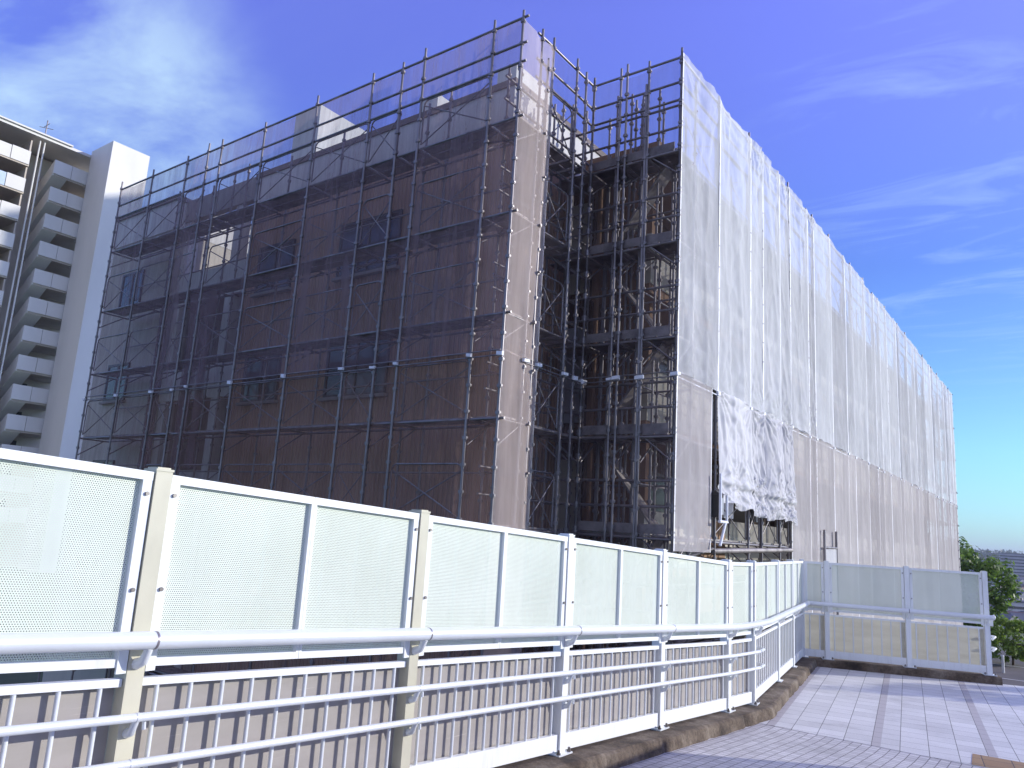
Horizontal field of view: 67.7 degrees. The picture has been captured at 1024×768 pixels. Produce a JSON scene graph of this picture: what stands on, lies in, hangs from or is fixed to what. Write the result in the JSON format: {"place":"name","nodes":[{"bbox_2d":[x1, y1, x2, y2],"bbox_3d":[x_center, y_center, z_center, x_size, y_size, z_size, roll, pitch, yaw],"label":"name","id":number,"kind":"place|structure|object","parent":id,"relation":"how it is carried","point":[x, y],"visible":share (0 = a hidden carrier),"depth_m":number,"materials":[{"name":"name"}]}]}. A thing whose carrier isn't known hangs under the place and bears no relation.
{"place":"outdoors","nodes":[
{"label":"outdoors","id":0,"kind":"place"},
{"bbox_2d":[0,567,1023,684],"bbox_3d":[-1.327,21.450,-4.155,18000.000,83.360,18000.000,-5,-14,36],"label":"ground","id":1,"kind":"structure","parent":0,"point":[18,678],"depth_m":39.73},
{"bbox_2d":[0,115,149,572],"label":"apartment tower","id":2,"kind":"structure","parent":1,"relation":"on","point":[59,200],"depth_m":75.42,"materials":[{"name":"paint"}]},
{"bbox_2d":[37,10,550,681],"bbox_3d":[-5.788,1.315,16.857,14.560,15.520,0.938,-5,-14,36],"label":"scaffolding","id":3,"kind":"object","parent":1,"relation":"on","point":[365,174],"visible":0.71,"depth_m":15.93,"materials":[{"name":"metal"}]},
{"bbox_2d":[85,396,149,621],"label":"sheet","id":4,"kind":"object","parent":3,"relation":"attached to","point":[116,488],"visible":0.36,"depth_m":19.07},
{"bbox_2d":[91,178,151,395],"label":"sheet","id":5,"kind":"object","parent":3,"relation":"attached to","point":[137,235],"visible":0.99,"depth_m":21.35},
{"bbox_2d":[123,306,171,570],"bbox_3d":[-9.097,1.972,18.882,0.501,8.200,0.166,-5,-14,36],"label":"gathered net","id":6,"kind":"object","parent":3,"relation":"hanging from","point":[149,440],"visible":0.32,"depth_m":19.04,"materials":[{"name":"grey"}]},
{"bbox_2d":[124,168,175,391],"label":"sheet","id":7,"kind":"object","parent":3,"relation":"attached to","point":[130,345],"visible":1,"depth_m":20.10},
{"bbox_2d":[146,388,171,467],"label":"sheet","id":8,"kind":"object","parent":3,"relation":"attached to","point":[152,429],"visible":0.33,"depth_m":18.59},
{"bbox_2d":[154,155,205,388],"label":"sheet","id":9,"kind":"object","parent":3,"relation":"attached to","point":[184,247],"visible":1,"depth_m":19.43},
{"bbox_2d":[192,215,207,329],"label":"sheet","id":10,"kind":"object","parent":3,"relation":"attached to","point":[194,320],"visible":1,"depth_m":18.82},
{"bbox_2d":[196,131,261,383],"bbox_3d":[-6.759,-3.043,18.162,1.780,6.200,0.081,-5,-14,36],"label":"sheet","id":11,"kind":"object","parent":3,"relation":"attached to","point":[221,280],"visible":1,"depth_m":18.06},
{"bbox_2d":[234,117,314,380],"bbox_3d":[-5.271,-3.158,17.095,1.890,6.200,0.081,-5,-14,36],"label":"sheet","id":12,"kind":"object","parent":3,"relation":"attached to","point":[287,316],"visible":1,"depth_m":16.80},
{"bbox_2d":[291,87,369,374],"bbox_3d":[-3.803,-3.281,15.992,1.790,6.200,0.053,-4,-13,35],"label":"sheet","id":13,"kind":"object","parent":3,"relation":"attached to","point":[344,282],"visible":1,"depth_m":15.95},
{"bbox_2d":[333,425,354,499],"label":"sheet","id":14,"kind":"object","parent":3,"relation":"attached to","point":[336,482],"visible":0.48,"depth_m":14.36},
{"bbox_2d":[352,80,381,365],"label":"sheet","id":15,"kind":"object","parent":3,"relation":"attached to","point":[377,93],"visible":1,"depth_m":15.90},
{"bbox_2d":[382,369,457,593],"bbox_3d":[-1.559,2.633,12.906,1.740,6.350,0.091,-5,-14,36],"label":"sheet","id":16,"kind":"object","parent":3,"relation":"attached to","point":[405,459],"visible":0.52,"depth_m":13.40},
{"bbox_2d":[403,32,492,356],"bbox_3d":[-1.187,-3.489,14.083,1.740,6.200,0.078,-5,-14,38],"label":"sheet","id":17,"kind":"object","parent":3,"relation":"attached to","point":[458,157],"visible":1,"depth_m":13.99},
{"bbox_2d":[486,29,510,351],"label":"sheet","id":18,"kind":"object","parent":3,"relation":"attached to","point":[495,174],"visible":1,"depth_m":13.50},
{"bbox_2d":[484,351,533,654],"bbox_3d":[-0.023,2.617,12.333,0.090,6.350,1.000,-5,-14,36],"label":"sheet","id":19,"kind":"object","parent":3,"relation":"attached to","point":[522,446],"visible":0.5,"depth_m":12.61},
{"bbox_2d":[504,24,553,358],"bbox_3d":[0.344,-3.472,13.520,0.079,6.140,1.000,-5,-14,36],"label":"sheet","id":20,"kind":"object","parent":3,"relation":"attached to","point":[526,247],"visible":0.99,"depth_m":13.44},
{"bbox_2d":[42,65,862,681],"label":"apartment building","id":21,"kind":"structure","parent":1,"relation":"on","point":[294,457],"depth_m":16.68,"materials":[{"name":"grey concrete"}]},
{"bbox_2d":[68,557,98,601],"bbox_3d":[-11.817,5.376,21.070,1.320,1.170,0.140,-5,-14,36],"label":"window","id":22,"kind":"structure","parent":21,"relation":"in","point":[77,557],"depth_m":21.07,"materials":[{"name":"white glass"}]},
{"bbox_2d":[83,460,114,501],"bbox_3d":[-11.653,2.730,21.582,1.320,1.170,0.140,-5,-14,36],"label":"window","id":23,"kind":"structure","parent":21,"relation":"in","point":[110,462],"depth_m":21.63,"materials":[{"name":"white glass"}]},
{"bbox_2d":[99,362,130,404],"bbox_3d":[-11.483,-0.014,22.114,1.320,1.170,0.140,-5,-14,36],"label":"window","id":24,"kind":"structure","parent":21,"relation":"in","point":[110,367],"depth_m":22.13,"materials":[{"name":"grey glass"}]},
{"bbox_2d":[118,269,144,306],"bbox_3d":[-11.291,-2.785,22.679,1.200,1.100,0.070,-5,-14,36],"label":"window","id":25,"kind":"structure","parent":21,"relation":"in","point":[126,277],"depth_m":22.67,"materials":[{"name":"grey glass"}]},
{"bbox_2d":[235,354,281,405],"bbox_3d":[-6.092,-0.157,18.466,1.520,1.320,0.140,-5,-14,36],"label":"window","id":26,"kind":"structure","parent":21,"relation":"in","point":[256,369],"depth_m":18.44,"materials":[{"name":"grey glass"}]},
{"bbox_2d":[250,238,295,297],"bbox_3d":[-5.925,-2.872,18.991,1.520,1.320,0.140,-5,-14,36],"label":"window","id":27,"kind":"structure","parent":21,"relation":"in","point":[271,262],"depth_m":18.98,"materials":[{"name":"grey glass"}]},
{"bbox_2d":[318,339,390,401],"bbox_3d":[-3.380,-0.351,16.467,2.070,1.370,0.140,-5,-14,36],"label":"window","id":28,"kind":"structure","parent":21,"relation":"in","point":[365,356],"depth_m":16.42,"materials":[{"name":"grey glass"}]},
{"bbox_2d":[331,209,403,282],"bbox_3d":[-3.212,-3.066,16.992,2.070,1.370,0.140,-5,-14,36],"label":"window","id":29,"kind":"structure","parent":21,"relation":"in","point":[376,235],"depth_m":16.94,"materials":[{"name":"grey glass"}]},
{"bbox_2d":[556,460,579,558],"bbox_3d":[1.118,2.509,15.227,0.480,2.000,0.047,-5,-14,36],"label":"recess door","id":30,"kind":"structure","parent":21,"relation":"in","point":[562,490],"depth_m":15.28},
{"bbox_2d":[563,327,585,423],"bbox_3d":[1.285,-0.186,15.749,0.480,2.000,0.047,-5,-14,36],"label":"recess door","id":31,"kind":"structure","parent":21,"relation":"in","point":[567,395],"depth_m":15.72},
{"bbox_2d":[569,203,590,294],"bbox_3d":[1.452,-2.881,16.271,0.480,2.000,0.047,-5,-14,36],"label":"recess door","id":32,"kind":"structure","parent":21,"relation":"in","point":[574,244],"depth_m":16.27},
{"bbox_2d":[648,472,671,512],"bbox_3d":[3.049,2.995,17.259,0.060,2.047,2.600,-5,-14,36],"label":"balcony door","id":33,"kind":"structure","parent":21,"relation":"in","point":[660,495],"depth_m":17.78,"materials":[{"name":"grey glass"}]},
{"bbox_2d":[659,360,673,374],"bbox_3d":[3.215,0.300,17.781,0.060,2.047,2.600,-5,-14,36],"label":"balcony door","id":34,"kind":"structure","parent":21,"relation":"in","point":[663,365],"depth_m":18.42,"materials":[{"name":"grey glass"}]},
{"bbox_2d":[696,521,724,611],"bbox_3d":[4.293,3.917,16.482,0.080,1.900,1.400,-5,-14,36],"label":"hoarding panel","id":35,"kind":"object","parent":21,"relation":"attached to","point":[710,555],"visible":0.07,"depth_m":16.55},
{"bbox_2d":[469,29,596,655],"bbox_3d":[0.510,1.129,13.883,0.841,15.520,3.200,-5,-14,36],"label":"scaffolding","id":36,"kind":"object","parent":1,"relation":"on","point":[543,336],"visible":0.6,"depth_m":14.23,"materials":[{"name":"metal"}]},
{"bbox_2d":[532,47,697,651],"bbox_3d":[1.871,1.289,14.276,2.972,15.520,0.898,-5,-14,36],"label":"scaffolding","id":37,"kind":"object","parent":1,"relation":"on","point":[615,255],"visible":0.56,"depth_m":14.56,"materials":[{"name":"metal"}]},
{"bbox_2d":[627,51,957,646],"bbox_3d":[13.270,4.595,27.619,0.841,15.490,36.524,-5,-14,36],"label":"scaffolding","id":38,"kind":"object","parent":1,"relation":"on","point":[779,547],"visible":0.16,"depth_m":14.38,"materials":[{"name":"metal"}]},
{"bbox_2d":[673,370,711,552],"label":"sheet","id":39,"kind":"object","parent":38,"relation":"attached to","point":[692,499],"visible":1,"depth_m":13.61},
{"bbox_2d":[677,52,721,390],"bbox_3d":[3.661,-3.082,14.687,0.149,6.220,1.930,-5,-14,36],"label":"sheet","id":40,"kind":"object","parent":38,"relation":"attached to","point":[698,319],"visible":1,"depth_m":14.60,"materials":[{"name":"fabric"}]},
{"bbox_2d":[711,490,723,517],"bbox_3d":[3.846,2.240,14.288,0.190,0.500,0.240,-5,-14,36],"label":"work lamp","id":41,"kind":"object","parent":38,"relation":"hanging from","point":[715,503],"visible":0.8,"depth_m":14.22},
{"bbox_2d":[718,473,728,546],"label":"pole","id":42,"kind":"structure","parent":38,"relation":"attached to","point":[725,522],"depth_m":14.12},
{"bbox_2d":[723,503,733,518],"bbox_3d":[4.475,2.591,15.834,0.050,0.375,0.500,-5,-14,36],"label":"site board","id":43,"kind":"object","parent":38,"relation":"attached to","point":[730,508],"visible":0.36,"depth_m":15.86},
{"bbox_2d":[718,103,751,405],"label":"sheet","id":44,"kind":"object","parent":38,"relation":"attached to","point":[734,368],"visible":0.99,"depth_m":16.07,"materials":[{"name":"fabric"}]},
{"bbox_2d":[718,391,754,510],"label":"rumpled sheet","id":45,"kind":"object","parent":38,"relation":"attached to","point":[736,469],"visible":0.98,"depth_m":15.21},
{"bbox_2d":[750,139,763,410],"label":"sheet","id":46,"kind":"object","parent":38,"relation":"attached to","point":[756,267],"visible":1,"depth_m":17.19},
{"bbox_2d":[751,406,768,517],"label":"rumpled sheet","id":47,"kind":"object","parent":38,"relation":"attached to","point":[759,494],"visible":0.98,"depth_m":16.32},
{"bbox_2d":[763,154,781,418],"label":"sheet","id":48,"kind":"object","parent":38,"relation":"attached to","point":[772,317],"visible":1,"depth_m":17.89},
{"bbox_2d":[764,412,786,520],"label":"rumpled sheet","id":49,"kind":"object","parent":38,"relation":"attached to","point":[775,498],"visible":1,"depth_m":16.89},
{"bbox_2d":[779,174,792,424],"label":"sheet","id":50,"kind":"object","parent":38,"relation":"attached to","point":[786,365],"visible":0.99,"depth_m":18.74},
{"bbox_2d":[782,420,797,525],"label":"rumpled sheet","id":51,"kind":"object","parent":38,"relation":"attached to","point":[790,503],"visible":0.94,"depth_m":17.89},
{"bbox_2d":[789,187,809,434],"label":"sheet","id":52,"kind":"object","parent":38,"relation":"attached to","point":[799,312],"visible":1,"depth_m":19.67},
{"bbox_2d":[792,427,811,612],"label":"sheet","id":53,"kind":"object","parent":38,"relation":"attached to","point":[802,539],"visible":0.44,"depth_m":18.84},
{"bbox_2d":[807,211,816,436],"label":"sheet","id":54,"kind":"object","parent":38,"relation":"attached to","point":[811,322],"visible":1,"depth_m":20.56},
{"bbox_2d":[810,434,819,612],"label":"sheet","id":55,"kind":"object","parent":38,"relation":"attached to","point":[814,506],"visible":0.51,"depth_m":19.61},
{"bbox_2d":[813,218,833,444],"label":"sheet","id":56,"kind":"object","parent":38,"relation":"attached to","point":[823,341],"visible":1,"depth_m":21.26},
{"bbox_2d":[817,439,835,637],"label":"sheet","id":57,"kind":"object","parent":38,"relation":"attached to","point":[826,482],"visible":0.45,"depth_m":20.59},
{"bbox_2d":[823,530,838,614],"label":"access gate","id":58,"kind":"structure","parent":38,"relation":"attached to","point":[830,554],"depth_m":20.26,"materials":[{"name":"metal"}]},
{"bbox_2d":[830,239,847,451],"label":"sheet","id":59,"kind":"object","parent":38,"relation":"attached to","point":[840,431],"visible":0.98,"depth_m":22.78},
{"bbox_2d":[834,447,852,615],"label":"sheet","id":60,"kind":"object","parent":38,"relation":"attached to","point":[842,497],"visible":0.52,"depth_m":21.86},
{"bbox_2d":[844,258,855,455],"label":"sheet","id":61,"kind":"object","parent":38,"relation":"attached to","point":[850,377],"visible":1,"depth_m":23.63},
{"bbox_2d":[849,453,858,616],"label":"sheet","id":62,"kind":"object","parent":38,"relation":"attached to","point":[853,510],"visible":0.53,"depth_m":22.92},
{"bbox_2d":[851,266,868,462],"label":"sheet","id":63,"kind":"object","parent":38,"relation":"attached to","point":[861,423],"visible":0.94,"depth_m":24.82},
{"bbox_2d":[856,457,872,617],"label":"sheet","id":64,"kind":"object","parent":38,"relation":"attached to","point":[863,513],"visible":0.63,"depth_m":23.79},
{"bbox_2d":[864,285,878,466],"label":"sheet","id":65,"kind":"object","parent":38,"relation":"attached to","point":[871,381],"visible":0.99,"depth_m":26.09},
{"bbox_2d":[869,463,882,618],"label":"sheet","id":66,"kind":"object","parent":38,"relation":"attached to","point":[875,517],"visible":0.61,"depth_m":25.11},
{"bbox_2d":[873,294,883,469],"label":"sheet","id":67,"kind":"object","parent":38,"relation":"attached to","point":[878,385],"visible":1,"depth_m":27.02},
{"bbox_2d":[878,468,888,618],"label":"sheet","id":68,"kind":"object","parent":38,"relation":"attached to","point":[882,520],"visible":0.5,"depth_m":26.09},
{"bbox_2d":[878,302,890,472],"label":"sheet","id":69,"kind":"object","parent":38,"relation":"attached to","point":[884,390],"visible":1,"depth_m":27.85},
{"bbox_2d":[884,470,895,619],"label":"sheet","id":70,"kind":"object","parent":38,"relation":"attached to","point":[889,521],"visible":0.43,"depth_m":27.01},
{"bbox_2d":[886,311,899,476],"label":"sheet","id":71,"kind":"object","parent":38,"relation":"attached to","point":[893,403],"visible":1,"depth_m":29.07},
{"bbox_2d":[891,474,904,619],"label":"sheet","id":72,"kind":"object","parent":38,"relation":"attached to","point":[897,521],"visible":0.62,"depth_m":27.99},
{"bbox_2d":[895,322,903,478],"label":"sheet","id":73,"kind":"object","parent":38,"relation":"attached to","point":[899,398],"visible":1,"depth_m":29.94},
{"bbox_2d":[901,478,906,565],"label":"sheet","id":74,"kind":"object","parent":38,"relation":"attached to","point":[903,522],"visible":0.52,"depth_m":29.15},
{"bbox_2d":[899,327,911,482],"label":"sheet","id":75,"kind":"object","parent":38,"relation":"attached to","point":[905,412],"visible":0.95,"depth_m":31.01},
{"bbox_2d":[904,480,916,620],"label":"sheet","id":76,"kind":"object","parent":38,"relation":"attached to","point":[909,526],"visible":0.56,"depth_m":29.90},
{"bbox_2d":[906,337,918,486],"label":"sheet","id":77,"kind":"object","parent":38,"relation":"attached to","point":[912,410],"visible":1,"depth_m":32.27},
{"bbox_2d":[913,345,921,486],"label":"sheet","id":78,"kind":"object","parent":38,"relation":"attached to","point":[917,420],"visible":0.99,"depth_m":33.19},
{"bbox_2d":[912,484,923,621],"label":"sheet","id":79,"kind":"object","parent":38,"relation":"attached to","point":[916,527],"visible":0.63,"depth_m":31.16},
{"bbox_2d":[916,349,928,490],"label":"sheet","id":80,"kind":"object","parent":38,"relation":"attached to","point":[923,433],"visible":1,"depth_m":34.25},
{"bbox_2d":[919,487,927,621],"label":"sheet","id":81,"kind":"object","parent":38,"relation":"attached to","point":[922,528],"visible":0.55,"depth_m":32.25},
{"bbox_2d":[922,489,934,622],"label":"sheet","id":82,"kind":"object","parent":38,"relation":"attached to","point":[927,534],"visible":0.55,"depth_m":33.32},
{"bbox_2d":[923,358,935,494],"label":"sheet","id":83,"kind":"object","parent":38,"relation":"attached to","point":[931,478],"visible":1,"depth_m":35.71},
{"bbox_2d":[929,368,937,495],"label":"sheet","id":84,"kind":"object","parent":38,"relation":"attached to","point":[933,424],"visible":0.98,"depth_m":36.54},
{"bbox_2d":[929,492,940,622],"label":"sheet","id":85,"kind":"object","parent":38,"relation":"attached to","point":[933,531],"visible":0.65,"depth_m":34.81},
{"bbox_2d":[932,369,942,496],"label":"sheet","id":86,"kind":"object","parent":38,"relation":"attached to","point":[938,440],"visible":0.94,"depth_m":37.56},
{"bbox_2d":[935,495,942,623],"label":"sheet","id":87,"kind":"object","parent":38,"relation":"attached to","point":[938,539],"visible":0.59,"depth_m":35.59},
{"bbox_2d":[938,377,947,499],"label":"sheet","id":88,"kind":"object","parent":38,"relation":"attached to","point":[943,441],"visible":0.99,"depth_m":38.78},
{"bbox_2d":[937,496,948,623],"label":"sheet","id":89,"kind":"object","parent":38,"relation":"attached to","point":[942,532],"visible":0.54,"depth_m":36.71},
{"bbox_2d":[943,384,950,500],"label":"sheet","id":90,"kind":"object","parent":38,"relation":"attached to","point":[947,434],"visible":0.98,"depth_m":39.91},
{"bbox_2d":[943,499,953,624],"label":"sheet","id":91,"kind":"object","parent":38,"relation":"attached to","point":[947,534],"visible":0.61,"depth_m":37.97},
{"bbox_2d":[945,385,954,503],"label":"sheet","id":92,"kind":"object","parent":38,"relation":"attached to","point":[950,453],"visible":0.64,"depth_m":41.24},
{"bbox_2d":[948,501,955,624],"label":"sheet","id":93,"kind":"object","parent":38,"relation":"attached to","point":[951,545],"visible":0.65,"depth_m":39.06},
{"bbox_2d":[949,391,956,504],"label":"sheet","id":94,"kind":"object","parent":38,"relation":"attached to","point":[953,447],"visible":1,"depth_m":41.85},
{"bbox_2d":[950,502,959,624],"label":"sheet","id":95,"kind":"object","parent":38,"relation":"attached to","point":[954,544],"visible":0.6,"depth_m":39.88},
{"bbox_2d":[955,504,962,624],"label":"sheet","id":96,"kind":"object","parent":38,"relation":"attached to","point":[957,538],"visible":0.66,"depth_m":41.08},
{"bbox_2d":[952,394,960,587],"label":"scaffolding","id":97,"kind":"object","parent":1,"relation":"on","point":[957,526],"visible":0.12,"depth_m":41.43,"materials":[{"name":"metal"}]},
{"bbox_2d":[959,536,1023,639],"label":"leafy tree","id":98,"kind":"object","parent":1,"relation":"on","point":[997,569],"visible":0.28,"depth_m":49.50,"materials":[{"name":"green plant"}]},
{"bbox_2d":[965,548,1022,561],"bbox_3d":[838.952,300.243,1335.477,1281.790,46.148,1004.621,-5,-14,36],"label":"woods","id":99,"kind":"object","parent":1,"relation":"on","point":[984,553],"visible":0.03,"depth_m":1218.40,"materials":[{"name":"green plant"}]},
{"bbox_2d":[996,613,1017,620],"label":"house","id":100,"kind":"structure","parent":1,"relation":"on","point":[1009,617],"depth_m":256.44,"materials":[{"name":"grey glass"}]},
{"bbox_2d":[998,552,1023,576],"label":"building","id":101,"kind":"structure","parent":1,"relation":"on","point":[1018,559],"depth_m":737.34,"materials":[{"name":"grey concrete"}]},
{"bbox_2d":[1004,599,1023,611],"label":"block","id":102,"kind":"structure","parent":1,"relation":"on","point":[1018,606],"depth_m":335.31,"materials":[{"name":"white concrete"}]},
{"bbox_2d":[1009,612,1023,620],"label":"house","id":103,"kind":"structure","parent":1,"relation":"on","point":[1020,616],"depth_m":274.72,"materials":[{"name":"grey glass"}]},
{"bbox_2d":[0,0,1023,553],"label":"sky","id":104,"kind":"structure","parent":0,"point":[898,125],"materials":[{"name":"blue"}]},
{"bbox_2d":[760,667,1023,767],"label":"plaza paving","id":105,"kind":"structure","parent":0,"point":[955,721],"depth_m":11.13,"materials":[{"name":"tile"}]},
{"bbox_2d":[493,657,816,767],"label":"kerb","id":106,"kind":"structure","parent":105,"relation":"on","point":[625,750],"depth_m":8.23,"materials":[{"name":"concrete"}]},
{"bbox_2d":[0,448,739,767],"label":"perforated fence","id":107,"kind":"object","parent":106,"relation":"on","point":[408,708],"visible":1,"depth_m":4.76,"materials":[{"name":"metal"}]},
{"bbox_2d":[729,559,810,707],"bbox_3d":[4.497,3.920,12.751,0.391,1.921,6.430,-3,-12,29],"label":"perforated fence","id":108,"kind":"object","parent":106,"relation":"on","point":[761,662],"visible":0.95,"depth_m":11.44,"materials":[{"name":"white metal"}]},
{"bbox_2d":[808,656,1002,684],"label":"kerb","id":109,"kind":"structure","parent":105,"relation":"on","point":[953,675],"depth_m":14.78,"materials":[{"name":"concrete"}]},
{"bbox_2d":[799,559,996,675],"bbox_3d":[7.538,4.566,15.111,3.592,1.921,0.344,0,-11,17],"label":"perforated fence","id":110,"kind":"object","parent":109,"relation":"on","point":[907,642],"visible":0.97,"depth_m":15.09,"materials":[{"name":"white metal"}]},
{"bbox_2d":[972,753,1023,767],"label":"tactile paving","id":111,"kind":"structure","parent":105,"relation":"on","point":[985,761],"depth_m":8.75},
{"bbox_2d":[992,651,1023,685],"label":"road","id":112,"kind":"structure","parent":0,"point":[1015,674],"depth_m":43.74,"materials":[{"name":"asphalt"}]},
{"bbox_2d":[976,616,1023,665],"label":"bush","id":113,"kind":"object","parent":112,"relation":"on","point":[1013,648],"visible":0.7,"depth_m":46.32,"materials":[{"name":"green plant"}]},
{"bbox_2d":[1001,655,1004,672],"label":"bollard","id":114,"kind":"object","parent":112,"relation":"on","point":[1003,664],"visible":1,"depth_m":42.93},
{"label":"ramp deck","id":115,"kind":"structure","parent":0,"visible":0},
{"bbox_2d":[621,723,981,767],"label":"ramp paving","id":116,"kind":"structure","parent":115,"relation":"on","point":[759,745],"depth_m":8.46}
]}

